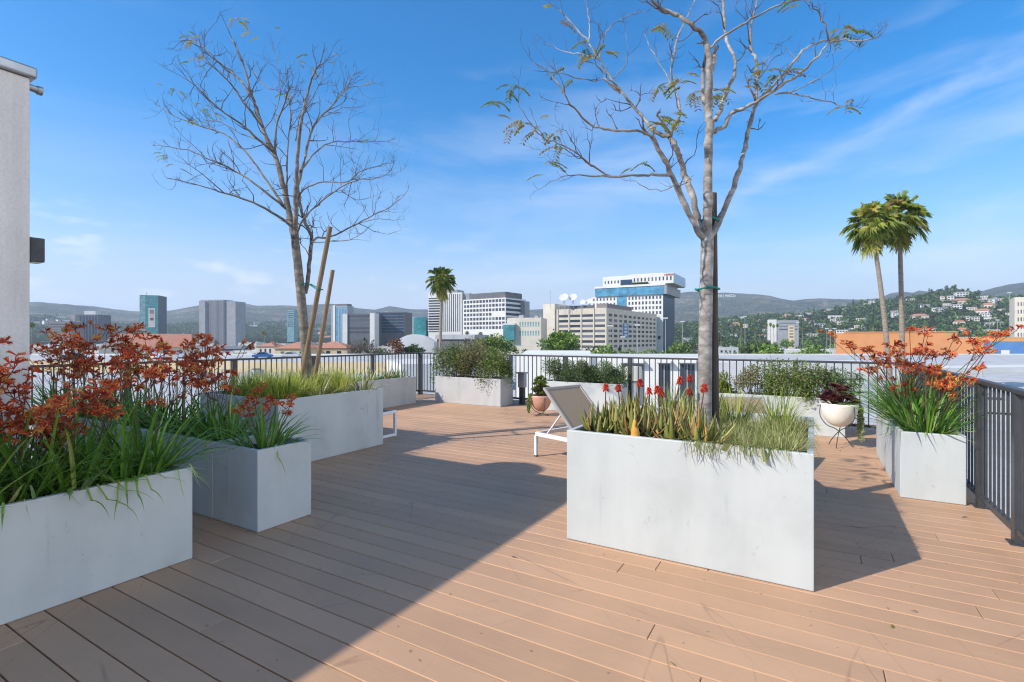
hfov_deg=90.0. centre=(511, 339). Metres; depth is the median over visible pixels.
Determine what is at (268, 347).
tiled house
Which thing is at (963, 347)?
orange wing
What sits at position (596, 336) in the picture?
window
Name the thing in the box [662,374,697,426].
aloe
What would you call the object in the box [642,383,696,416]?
grass tuft
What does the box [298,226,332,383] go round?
tree stake
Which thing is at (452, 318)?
apartment tower
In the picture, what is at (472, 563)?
deck
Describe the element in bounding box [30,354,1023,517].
flat roofed building
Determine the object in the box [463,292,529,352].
office block
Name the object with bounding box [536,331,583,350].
tree
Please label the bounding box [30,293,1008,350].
hillside
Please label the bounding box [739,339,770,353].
broadleaf tree
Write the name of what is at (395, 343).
rusty tree
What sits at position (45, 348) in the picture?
kangaroo paw
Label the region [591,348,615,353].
broadleaf tree
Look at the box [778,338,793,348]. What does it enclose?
broadleaf tree
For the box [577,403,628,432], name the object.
aloe
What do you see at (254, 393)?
grass tuft
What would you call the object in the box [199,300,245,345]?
slab tower
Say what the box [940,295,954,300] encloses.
hillside house
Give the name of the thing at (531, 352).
rooftop room
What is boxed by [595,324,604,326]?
window
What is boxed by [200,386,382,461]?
planter
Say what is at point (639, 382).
aloe
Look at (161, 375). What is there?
kangaroo paw
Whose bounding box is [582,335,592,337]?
window
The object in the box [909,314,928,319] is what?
hillside house
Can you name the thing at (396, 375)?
agave
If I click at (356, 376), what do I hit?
agave
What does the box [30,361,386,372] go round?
boundary wall
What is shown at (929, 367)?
kangaroo paw
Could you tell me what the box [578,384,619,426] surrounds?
aloe
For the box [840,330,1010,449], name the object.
kangaroo paw
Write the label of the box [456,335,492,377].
shrub
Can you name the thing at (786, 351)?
city building
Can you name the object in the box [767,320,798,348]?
pale hall
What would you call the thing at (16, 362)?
kangaroo paw
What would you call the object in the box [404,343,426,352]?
shrub tree
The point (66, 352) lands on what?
kangaroo paw
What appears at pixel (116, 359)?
kangaroo paw
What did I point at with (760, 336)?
broadleaf tree
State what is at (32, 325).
palm tree
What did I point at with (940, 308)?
hillside house
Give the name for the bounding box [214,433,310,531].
planter
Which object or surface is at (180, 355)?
parked car
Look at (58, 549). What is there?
planter
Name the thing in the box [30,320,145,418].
kangaroo paw
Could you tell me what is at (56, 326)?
brown block
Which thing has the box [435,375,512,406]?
planter
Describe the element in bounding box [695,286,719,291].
tree tie
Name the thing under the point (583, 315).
window
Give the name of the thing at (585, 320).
window
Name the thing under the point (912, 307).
hillside woods
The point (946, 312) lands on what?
broadleaf tree
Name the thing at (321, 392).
flax plant
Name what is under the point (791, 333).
tan tower
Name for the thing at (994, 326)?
broadleaf tree
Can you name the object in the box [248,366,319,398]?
grass tuft
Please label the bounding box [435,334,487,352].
grey roof hall
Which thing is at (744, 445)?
grass tuft
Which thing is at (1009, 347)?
blue shed
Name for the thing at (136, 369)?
kangaroo paw
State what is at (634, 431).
withered leaf
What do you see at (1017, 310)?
cream tower
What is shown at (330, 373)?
grass tuft
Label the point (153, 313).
green tower
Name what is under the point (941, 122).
sky
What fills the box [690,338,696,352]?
pointed tree
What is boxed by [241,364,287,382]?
grass tuft
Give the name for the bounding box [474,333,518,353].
tree
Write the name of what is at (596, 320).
window
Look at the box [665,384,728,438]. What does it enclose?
aloe
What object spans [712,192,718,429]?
tree stake
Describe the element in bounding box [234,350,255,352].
city building
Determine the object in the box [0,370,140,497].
kangaroo paw
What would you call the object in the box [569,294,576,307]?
satellite dish
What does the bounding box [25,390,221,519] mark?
kangaroo paw
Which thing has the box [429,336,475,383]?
shrub
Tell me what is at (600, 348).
broadleaf tree
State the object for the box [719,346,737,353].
city building
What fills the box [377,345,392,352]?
city building
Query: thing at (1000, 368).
rooftop room
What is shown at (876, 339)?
orange building
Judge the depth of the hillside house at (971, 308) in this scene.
915.69 m
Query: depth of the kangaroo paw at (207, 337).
4.19 m
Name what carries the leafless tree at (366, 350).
on the ground
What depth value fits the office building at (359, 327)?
561.86 m
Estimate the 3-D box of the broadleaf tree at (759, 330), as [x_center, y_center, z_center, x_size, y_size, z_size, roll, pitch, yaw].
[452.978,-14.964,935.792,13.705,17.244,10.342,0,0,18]
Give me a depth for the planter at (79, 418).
5.32 m
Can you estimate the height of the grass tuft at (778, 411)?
0.393 m
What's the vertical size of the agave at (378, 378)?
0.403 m
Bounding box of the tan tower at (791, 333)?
[788,326,793,348]
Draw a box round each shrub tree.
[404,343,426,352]
[677,345,695,353]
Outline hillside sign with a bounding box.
[718,294,735,297]
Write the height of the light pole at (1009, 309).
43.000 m
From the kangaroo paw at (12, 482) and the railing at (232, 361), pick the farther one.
the railing at (232, 361)
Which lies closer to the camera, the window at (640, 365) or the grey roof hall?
the window at (640, 365)
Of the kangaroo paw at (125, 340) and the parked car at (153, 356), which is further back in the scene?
the parked car at (153, 356)
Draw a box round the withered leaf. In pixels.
[631,418,639,435]
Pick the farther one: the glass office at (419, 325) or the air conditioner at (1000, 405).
the glass office at (419, 325)
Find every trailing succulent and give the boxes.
[526,393,534,412]
[850,401,864,441]
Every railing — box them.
[30,352,419,419]
[419,352,908,427]
[909,362,1023,546]
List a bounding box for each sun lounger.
[534,384,596,456]
[719,396,767,413]
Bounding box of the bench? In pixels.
[383,410,396,437]
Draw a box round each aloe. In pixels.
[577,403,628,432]
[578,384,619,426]
[591,402,643,433]
[604,384,649,426]
[608,389,649,412]
[610,403,667,437]
[618,379,664,431]
[629,387,666,418]
[638,386,695,438]
[642,376,691,433]
[644,405,706,440]
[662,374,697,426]
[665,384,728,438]
[676,409,737,442]
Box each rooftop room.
[387,359,507,392]
[516,353,609,397]
[522,350,591,354]
[597,354,697,408]
[719,360,899,377]
[935,365,1023,373]
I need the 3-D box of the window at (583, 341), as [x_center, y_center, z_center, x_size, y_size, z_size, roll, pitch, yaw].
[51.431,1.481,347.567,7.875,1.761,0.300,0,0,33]
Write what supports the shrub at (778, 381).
on the planter at (812, 412)
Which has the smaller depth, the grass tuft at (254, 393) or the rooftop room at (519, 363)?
the grass tuft at (254, 393)
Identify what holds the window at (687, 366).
in the rooftop room at (669, 371)
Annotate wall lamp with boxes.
[30,237,44,263]
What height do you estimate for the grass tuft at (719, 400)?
0.403 m
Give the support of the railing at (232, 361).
on the deck
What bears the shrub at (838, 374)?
in the planter at (812, 412)
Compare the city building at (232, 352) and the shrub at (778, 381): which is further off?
the city building at (232, 352)
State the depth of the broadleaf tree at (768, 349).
172.45 m
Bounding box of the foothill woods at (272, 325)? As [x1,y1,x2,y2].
[30,313,330,337]
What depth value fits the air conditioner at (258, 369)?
54.67 m
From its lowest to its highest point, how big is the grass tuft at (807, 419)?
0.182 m
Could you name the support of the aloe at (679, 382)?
on the planter at (742, 515)
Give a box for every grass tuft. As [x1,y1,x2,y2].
[209,371,261,394]
[219,367,272,395]
[222,367,295,396]
[229,371,285,397]
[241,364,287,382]
[247,368,313,399]
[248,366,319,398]
[253,367,296,387]
[274,365,326,384]
[278,363,324,379]
[281,366,334,396]
[298,365,353,385]
[306,367,363,393]
[312,369,348,391]
[319,367,362,391]
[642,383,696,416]
[672,427,748,461]
[679,382,746,423]
[706,414,756,435]
[706,425,752,443]
[711,429,793,463]
[714,423,787,445]
[719,386,765,423]
[719,411,766,430]
[723,417,782,440]
[734,412,784,433]
[742,419,819,443]
[742,425,824,454]
[746,385,815,425]
[747,429,831,464]
[755,411,829,432]
[758,415,823,435]
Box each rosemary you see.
[540,356,579,381]
[573,359,601,383]
[594,355,630,389]
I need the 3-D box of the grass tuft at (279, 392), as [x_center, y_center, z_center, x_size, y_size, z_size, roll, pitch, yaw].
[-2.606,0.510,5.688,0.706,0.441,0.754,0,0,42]
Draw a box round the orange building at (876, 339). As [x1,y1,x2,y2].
[836,331,957,353]
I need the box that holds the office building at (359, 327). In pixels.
[342,313,381,347]
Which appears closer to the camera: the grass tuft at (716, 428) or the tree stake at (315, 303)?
the grass tuft at (716, 428)
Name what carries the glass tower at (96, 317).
on the ground
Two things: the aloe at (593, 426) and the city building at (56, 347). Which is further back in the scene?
the city building at (56, 347)
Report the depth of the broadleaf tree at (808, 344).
570.84 m
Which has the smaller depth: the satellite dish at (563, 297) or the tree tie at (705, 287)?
the tree tie at (705, 287)
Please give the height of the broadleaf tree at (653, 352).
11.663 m
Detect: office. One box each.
[376,311,411,345]
[412,317,427,335]
[503,315,546,353]
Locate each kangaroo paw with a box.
[0,325,165,503]
[0,335,97,517]
[0,345,198,498]
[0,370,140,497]
[0,377,176,522]
[0,396,126,526]
[0,431,70,507]
[11,337,232,494]
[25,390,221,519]
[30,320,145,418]
[30,327,121,415]
[30,340,94,410]
[51,396,232,487]
[62,322,168,430]
[87,334,172,429]
[110,323,211,441]
[128,337,265,438]
[128,343,227,435]
[159,332,289,460]
[202,382,324,475]
[818,329,967,415]
[836,326,973,435]
[838,324,1023,422]
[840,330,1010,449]
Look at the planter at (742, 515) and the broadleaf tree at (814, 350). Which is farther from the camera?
the broadleaf tree at (814, 350)
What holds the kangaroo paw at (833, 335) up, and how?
in the planter at (929, 467)
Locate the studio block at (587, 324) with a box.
[543,303,656,353]
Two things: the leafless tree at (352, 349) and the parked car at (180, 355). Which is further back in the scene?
the leafless tree at (352, 349)
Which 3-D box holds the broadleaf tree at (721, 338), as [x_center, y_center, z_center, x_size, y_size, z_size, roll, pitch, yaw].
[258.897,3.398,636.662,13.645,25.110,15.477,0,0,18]
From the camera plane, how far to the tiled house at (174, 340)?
178.19 m
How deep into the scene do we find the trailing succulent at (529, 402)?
9.32 m
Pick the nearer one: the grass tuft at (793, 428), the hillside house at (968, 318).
the grass tuft at (793, 428)
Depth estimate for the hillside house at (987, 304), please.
956.85 m
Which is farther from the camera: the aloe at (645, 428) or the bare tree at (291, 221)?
the bare tree at (291, 221)
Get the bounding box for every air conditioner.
[250,368,263,379]
[843,378,863,392]
[988,397,1010,414]
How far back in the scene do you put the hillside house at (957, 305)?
933.58 m
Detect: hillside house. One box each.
[806,333,818,336]
[814,323,825,327]
[828,315,842,318]
[836,330,850,332]
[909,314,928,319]
[932,307,946,311]
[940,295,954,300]
[950,304,961,308]
[951,298,971,303]
[953,292,968,296]
[953,320,965,323]
[956,316,969,320]
[966,307,976,310]
[970,316,979,320]
[974,308,992,312]
[978,299,991,302]
[979,313,990,316]
[981,303,997,307]
[984,322,1000,326]
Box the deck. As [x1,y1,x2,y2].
[0,393,1023,681]
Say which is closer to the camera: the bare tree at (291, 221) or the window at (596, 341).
the bare tree at (291, 221)
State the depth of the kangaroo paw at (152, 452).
3.30 m
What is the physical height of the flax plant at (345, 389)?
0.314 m
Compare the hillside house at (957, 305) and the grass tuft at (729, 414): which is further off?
the hillside house at (957, 305)
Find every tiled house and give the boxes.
[99,334,195,353]
[256,342,283,353]
[273,342,317,353]
[317,341,358,353]
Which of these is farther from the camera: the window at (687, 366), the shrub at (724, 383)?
the window at (687, 366)
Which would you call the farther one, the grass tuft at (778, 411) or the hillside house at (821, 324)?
the hillside house at (821, 324)
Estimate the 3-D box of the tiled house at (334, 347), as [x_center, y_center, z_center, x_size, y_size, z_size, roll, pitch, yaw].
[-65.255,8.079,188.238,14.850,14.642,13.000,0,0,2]
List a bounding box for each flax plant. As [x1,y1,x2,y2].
[297,375,344,395]
[319,376,353,392]
[347,371,388,390]
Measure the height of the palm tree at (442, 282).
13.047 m
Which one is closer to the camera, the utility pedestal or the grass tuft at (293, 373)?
the grass tuft at (293, 373)
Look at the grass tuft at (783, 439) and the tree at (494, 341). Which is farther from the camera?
the tree at (494, 341)
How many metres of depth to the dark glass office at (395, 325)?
582.39 m
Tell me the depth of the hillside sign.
4139.98 m
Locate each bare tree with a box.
[144,8,410,387]
[481,0,888,428]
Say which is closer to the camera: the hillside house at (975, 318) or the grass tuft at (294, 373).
the grass tuft at (294, 373)
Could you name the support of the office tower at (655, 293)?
on the ground
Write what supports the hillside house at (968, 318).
on the hillside at (931, 323)
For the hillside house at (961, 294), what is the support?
on the hillside at (931, 323)
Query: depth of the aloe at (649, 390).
4.29 m
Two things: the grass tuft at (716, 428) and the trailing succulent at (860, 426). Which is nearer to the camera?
the grass tuft at (716, 428)
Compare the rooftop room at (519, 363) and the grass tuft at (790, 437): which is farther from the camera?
the rooftop room at (519, 363)
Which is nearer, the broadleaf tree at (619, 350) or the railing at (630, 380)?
the railing at (630, 380)
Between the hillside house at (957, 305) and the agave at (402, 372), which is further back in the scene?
the hillside house at (957, 305)
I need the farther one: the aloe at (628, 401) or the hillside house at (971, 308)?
the hillside house at (971, 308)
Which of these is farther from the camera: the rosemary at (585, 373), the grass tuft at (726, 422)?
the rosemary at (585, 373)
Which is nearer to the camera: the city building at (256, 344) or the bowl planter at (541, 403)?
the bowl planter at (541, 403)
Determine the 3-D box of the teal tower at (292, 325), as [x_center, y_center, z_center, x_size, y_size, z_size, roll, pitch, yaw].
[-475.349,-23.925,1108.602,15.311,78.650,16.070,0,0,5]
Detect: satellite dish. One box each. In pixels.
[559,293,567,306]
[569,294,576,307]
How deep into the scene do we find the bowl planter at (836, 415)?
6.54 m
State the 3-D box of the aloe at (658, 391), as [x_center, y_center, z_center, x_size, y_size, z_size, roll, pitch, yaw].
[1.060,0.527,3.619,0.374,0.411,0.381,0,0,-36]
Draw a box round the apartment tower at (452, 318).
[428,290,471,340]
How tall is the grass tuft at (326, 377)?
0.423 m
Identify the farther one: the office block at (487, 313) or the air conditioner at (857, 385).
the office block at (487, 313)
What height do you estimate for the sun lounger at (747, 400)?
0.760 m
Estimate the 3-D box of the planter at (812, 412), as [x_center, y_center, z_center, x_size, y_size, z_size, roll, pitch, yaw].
[4.009,1.124,7.945,1.930,0.548,0.480,0,0,31]
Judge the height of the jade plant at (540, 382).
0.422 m
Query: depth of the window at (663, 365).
30.06 m
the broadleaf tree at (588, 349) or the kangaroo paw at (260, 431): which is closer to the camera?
the kangaroo paw at (260, 431)
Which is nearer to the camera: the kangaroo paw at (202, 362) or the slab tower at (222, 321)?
the kangaroo paw at (202, 362)
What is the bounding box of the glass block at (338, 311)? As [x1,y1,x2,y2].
[331,304,352,342]
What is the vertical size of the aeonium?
0.322 m
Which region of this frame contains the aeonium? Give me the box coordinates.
[815,382,861,404]
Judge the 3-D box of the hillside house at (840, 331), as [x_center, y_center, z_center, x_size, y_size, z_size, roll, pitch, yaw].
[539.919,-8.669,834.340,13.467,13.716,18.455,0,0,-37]
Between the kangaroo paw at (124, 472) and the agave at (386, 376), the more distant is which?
the agave at (386, 376)
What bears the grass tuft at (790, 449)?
on the planter at (742, 515)
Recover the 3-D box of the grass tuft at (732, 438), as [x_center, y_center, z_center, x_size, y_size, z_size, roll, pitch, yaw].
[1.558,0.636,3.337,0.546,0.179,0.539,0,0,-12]
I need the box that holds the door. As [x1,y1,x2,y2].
[1001,350,1009,353]
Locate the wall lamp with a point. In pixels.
(37, 250)
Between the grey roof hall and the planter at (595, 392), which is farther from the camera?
the grey roof hall
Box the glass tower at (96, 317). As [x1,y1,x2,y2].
[72,311,110,341]
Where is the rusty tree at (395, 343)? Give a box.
[386,337,405,352]
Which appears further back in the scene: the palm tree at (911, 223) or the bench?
the palm tree at (911, 223)
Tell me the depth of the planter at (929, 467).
4.45 m
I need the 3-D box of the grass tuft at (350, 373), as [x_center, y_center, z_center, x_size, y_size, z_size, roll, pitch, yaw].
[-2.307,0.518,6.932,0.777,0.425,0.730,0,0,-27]
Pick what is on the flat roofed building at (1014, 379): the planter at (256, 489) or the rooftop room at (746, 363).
the rooftop room at (746, 363)
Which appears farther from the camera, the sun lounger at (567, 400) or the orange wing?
the orange wing
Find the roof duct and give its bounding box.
[625,366,641,397]
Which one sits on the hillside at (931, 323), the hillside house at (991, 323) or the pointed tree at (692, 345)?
the hillside house at (991, 323)
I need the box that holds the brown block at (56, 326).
[49,321,83,341]
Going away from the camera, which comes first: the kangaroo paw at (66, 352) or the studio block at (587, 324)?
the kangaroo paw at (66, 352)
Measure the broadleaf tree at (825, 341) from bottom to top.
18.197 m
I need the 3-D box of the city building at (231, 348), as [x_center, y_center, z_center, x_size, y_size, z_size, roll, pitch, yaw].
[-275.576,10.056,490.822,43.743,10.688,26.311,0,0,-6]
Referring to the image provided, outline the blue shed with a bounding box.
[984,341,1023,353]
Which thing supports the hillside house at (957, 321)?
on the hillside at (931, 323)
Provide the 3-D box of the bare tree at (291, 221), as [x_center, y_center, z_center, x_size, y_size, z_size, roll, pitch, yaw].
[-3.240,-1.937,6.708,4.150,5.313,1.950,0,0,0]
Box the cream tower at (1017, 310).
[1010,297,1023,336]
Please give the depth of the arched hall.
330.34 m
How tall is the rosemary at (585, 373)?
0.677 m
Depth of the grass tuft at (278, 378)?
6.30 m
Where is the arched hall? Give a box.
[393,334,436,352]
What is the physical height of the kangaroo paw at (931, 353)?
1.135 m
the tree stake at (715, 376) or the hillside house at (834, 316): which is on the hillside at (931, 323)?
the hillside house at (834, 316)
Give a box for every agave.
[348,366,364,381]
[360,366,383,379]
[366,364,385,379]
[378,366,395,378]
[382,364,406,377]
[391,366,411,377]
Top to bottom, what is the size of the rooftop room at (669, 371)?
3.301 m
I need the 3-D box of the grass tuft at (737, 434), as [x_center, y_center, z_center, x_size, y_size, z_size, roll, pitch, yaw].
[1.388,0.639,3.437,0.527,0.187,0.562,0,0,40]
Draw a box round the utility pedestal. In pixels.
[516,372,527,403]
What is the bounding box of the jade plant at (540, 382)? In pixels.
[531,375,549,395]
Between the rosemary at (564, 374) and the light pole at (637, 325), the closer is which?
the rosemary at (564, 374)
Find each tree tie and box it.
[300,283,322,289]
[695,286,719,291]
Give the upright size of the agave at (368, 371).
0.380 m
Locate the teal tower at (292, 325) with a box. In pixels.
[287,310,297,341]
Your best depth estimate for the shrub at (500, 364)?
10.74 m
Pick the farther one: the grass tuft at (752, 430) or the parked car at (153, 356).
the parked car at (153, 356)
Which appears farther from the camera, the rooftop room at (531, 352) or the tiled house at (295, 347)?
the tiled house at (295, 347)
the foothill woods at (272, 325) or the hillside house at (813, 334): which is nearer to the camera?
the hillside house at (813, 334)
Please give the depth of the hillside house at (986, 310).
893.49 m
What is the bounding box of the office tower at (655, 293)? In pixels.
[591,273,684,353]
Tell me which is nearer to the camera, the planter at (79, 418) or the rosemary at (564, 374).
the planter at (79, 418)
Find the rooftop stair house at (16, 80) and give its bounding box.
[0,56,43,465]
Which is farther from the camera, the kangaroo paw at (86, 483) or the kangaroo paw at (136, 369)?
the kangaroo paw at (136, 369)
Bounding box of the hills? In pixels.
[30,283,1023,324]
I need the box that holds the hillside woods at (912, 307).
[675,288,1023,348]
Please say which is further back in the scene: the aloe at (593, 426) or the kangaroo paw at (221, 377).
the kangaroo paw at (221, 377)
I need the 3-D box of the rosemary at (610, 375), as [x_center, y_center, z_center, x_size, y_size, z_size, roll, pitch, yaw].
[1.898,0.628,9.669,0.692,0.751,0.634,0,0,12]
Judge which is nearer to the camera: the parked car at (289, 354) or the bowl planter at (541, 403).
the bowl planter at (541, 403)
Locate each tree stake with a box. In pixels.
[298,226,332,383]
[313,270,334,383]
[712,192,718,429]
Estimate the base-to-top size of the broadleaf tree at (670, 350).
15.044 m
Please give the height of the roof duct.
3.000 m
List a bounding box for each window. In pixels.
[582,314,592,316]
[582,319,592,321]
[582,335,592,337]
[582,340,592,342]
[595,319,604,321]
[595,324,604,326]
[595,335,604,337]
[595,340,604,342]
[623,364,642,405]
[659,364,669,404]
[680,364,694,406]
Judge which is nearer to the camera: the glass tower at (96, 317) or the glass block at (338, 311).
the glass block at (338, 311)
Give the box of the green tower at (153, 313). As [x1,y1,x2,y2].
[140,292,166,333]
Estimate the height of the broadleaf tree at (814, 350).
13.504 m
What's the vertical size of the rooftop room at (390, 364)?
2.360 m
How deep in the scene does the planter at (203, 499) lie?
4.08 m
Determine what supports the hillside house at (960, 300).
on the hillside at (931, 323)
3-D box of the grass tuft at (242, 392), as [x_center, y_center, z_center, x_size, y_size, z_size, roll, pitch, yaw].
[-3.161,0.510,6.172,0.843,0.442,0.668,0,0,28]
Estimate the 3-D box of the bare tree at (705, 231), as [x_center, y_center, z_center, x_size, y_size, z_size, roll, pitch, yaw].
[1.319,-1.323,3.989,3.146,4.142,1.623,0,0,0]
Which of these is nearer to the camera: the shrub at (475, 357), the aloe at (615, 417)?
the aloe at (615, 417)
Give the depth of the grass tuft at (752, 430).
3.61 m
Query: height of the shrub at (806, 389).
0.782 m
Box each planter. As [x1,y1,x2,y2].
[0,464,191,624]
[30,407,123,462]
[98,419,266,517]
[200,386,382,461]
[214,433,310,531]
[350,375,415,407]
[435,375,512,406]
[530,394,550,415]
[546,379,627,410]
[567,406,813,590]
[719,391,844,437]
[819,401,858,447]
[876,407,965,504]
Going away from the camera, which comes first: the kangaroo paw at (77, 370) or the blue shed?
the kangaroo paw at (77, 370)
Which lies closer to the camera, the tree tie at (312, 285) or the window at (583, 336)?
the tree tie at (312, 285)
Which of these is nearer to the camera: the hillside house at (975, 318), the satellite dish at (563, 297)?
the satellite dish at (563, 297)
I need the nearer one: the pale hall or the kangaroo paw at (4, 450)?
the kangaroo paw at (4, 450)
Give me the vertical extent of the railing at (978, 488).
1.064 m
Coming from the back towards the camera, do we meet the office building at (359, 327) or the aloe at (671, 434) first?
the office building at (359, 327)
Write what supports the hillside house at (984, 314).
on the hillside at (931, 323)
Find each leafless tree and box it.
[345,340,367,353]
[352,337,383,353]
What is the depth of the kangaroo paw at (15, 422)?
2.75 m
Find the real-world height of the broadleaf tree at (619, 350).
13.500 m
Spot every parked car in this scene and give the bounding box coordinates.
[140,352,162,358]
[163,352,183,358]
[252,352,273,357]
[280,352,300,356]
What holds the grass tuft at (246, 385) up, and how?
on the planter at (348, 422)
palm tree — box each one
[30,322,35,349]
[425,266,457,358]
[839,200,899,388]
[883,190,932,390]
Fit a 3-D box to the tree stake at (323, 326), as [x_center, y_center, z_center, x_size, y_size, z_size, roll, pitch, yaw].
[-2.526,-0.117,6.825,0.319,1.638,0.059,0,0,-35]
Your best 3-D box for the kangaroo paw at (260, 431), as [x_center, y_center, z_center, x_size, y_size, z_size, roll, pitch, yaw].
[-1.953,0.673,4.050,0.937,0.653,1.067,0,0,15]
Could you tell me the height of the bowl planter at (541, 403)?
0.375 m
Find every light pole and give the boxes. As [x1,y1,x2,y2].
[635,324,639,352]
[663,317,667,353]
[1007,292,1011,332]
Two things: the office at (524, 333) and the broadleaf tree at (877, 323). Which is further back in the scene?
the broadleaf tree at (877, 323)
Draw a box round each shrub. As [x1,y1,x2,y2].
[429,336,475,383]
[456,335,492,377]
[473,347,514,390]
[719,371,736,393]
[733,363,772,394]
[748,355,813,396]
[786,357,843,406]
[824,366,865,397]
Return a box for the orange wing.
[957,337,1023,353]
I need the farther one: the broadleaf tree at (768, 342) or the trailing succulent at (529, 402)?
the broadleaf tree at (768, 342)
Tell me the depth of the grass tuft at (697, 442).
3.12 m
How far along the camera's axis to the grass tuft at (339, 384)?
6.43 m
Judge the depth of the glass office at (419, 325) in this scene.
639.02 m
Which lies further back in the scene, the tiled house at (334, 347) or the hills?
the hills
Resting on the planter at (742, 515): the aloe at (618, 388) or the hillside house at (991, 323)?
the aloe at (618, 388)
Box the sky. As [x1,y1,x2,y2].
[0,0,1023,310]
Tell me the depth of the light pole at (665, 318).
229.91 m
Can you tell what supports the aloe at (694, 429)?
on the planter at (742, 515)
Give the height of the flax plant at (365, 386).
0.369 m
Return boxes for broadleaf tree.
[582,346,596,352]
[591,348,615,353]
[595,343,618,353]
[617,346,640,353]
[639,349,656,353]
[659,341,691,353]
[718,332,725,344]
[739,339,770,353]
[748,343,784,353]
[755,333,766,340]
[756,327,763,333]
[760,339,772,345]
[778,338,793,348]
[795,347,813,353]
[802,339,817,348]
[803,344,831,353]
[816,338,831,344]
[871,320,881,327]
[943,309,951,316]
[992,323,1001,329]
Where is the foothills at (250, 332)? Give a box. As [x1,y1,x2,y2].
[30,316,330,337]
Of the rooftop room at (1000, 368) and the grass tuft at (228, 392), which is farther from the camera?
the rooftop room at (1000, 368)
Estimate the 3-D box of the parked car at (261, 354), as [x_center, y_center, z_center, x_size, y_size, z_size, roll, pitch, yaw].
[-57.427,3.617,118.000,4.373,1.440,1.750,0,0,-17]
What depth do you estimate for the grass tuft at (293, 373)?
6.97 m
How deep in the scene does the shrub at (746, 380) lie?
8.04 m
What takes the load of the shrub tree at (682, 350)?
on the ground
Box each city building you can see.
[37,347,77,353]
[195,344,253,351]
[215,351,246,353]
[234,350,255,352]
[238,342,262,349]
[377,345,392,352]
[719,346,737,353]
[780,347,835,353]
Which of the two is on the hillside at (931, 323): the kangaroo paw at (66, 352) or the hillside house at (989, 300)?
the hillside house at (989, 300)
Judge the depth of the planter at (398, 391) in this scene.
10.70 m
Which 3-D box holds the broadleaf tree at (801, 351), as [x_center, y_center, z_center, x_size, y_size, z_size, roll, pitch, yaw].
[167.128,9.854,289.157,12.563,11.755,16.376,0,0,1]
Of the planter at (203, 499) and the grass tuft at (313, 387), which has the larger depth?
the grass tuft at (313, 387)
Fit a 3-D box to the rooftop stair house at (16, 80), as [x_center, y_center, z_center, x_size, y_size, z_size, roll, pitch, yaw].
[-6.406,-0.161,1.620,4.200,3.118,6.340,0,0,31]
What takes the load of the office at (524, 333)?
on the ground
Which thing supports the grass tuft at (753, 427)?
on the planter at (742, 515)
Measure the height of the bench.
0.365 m

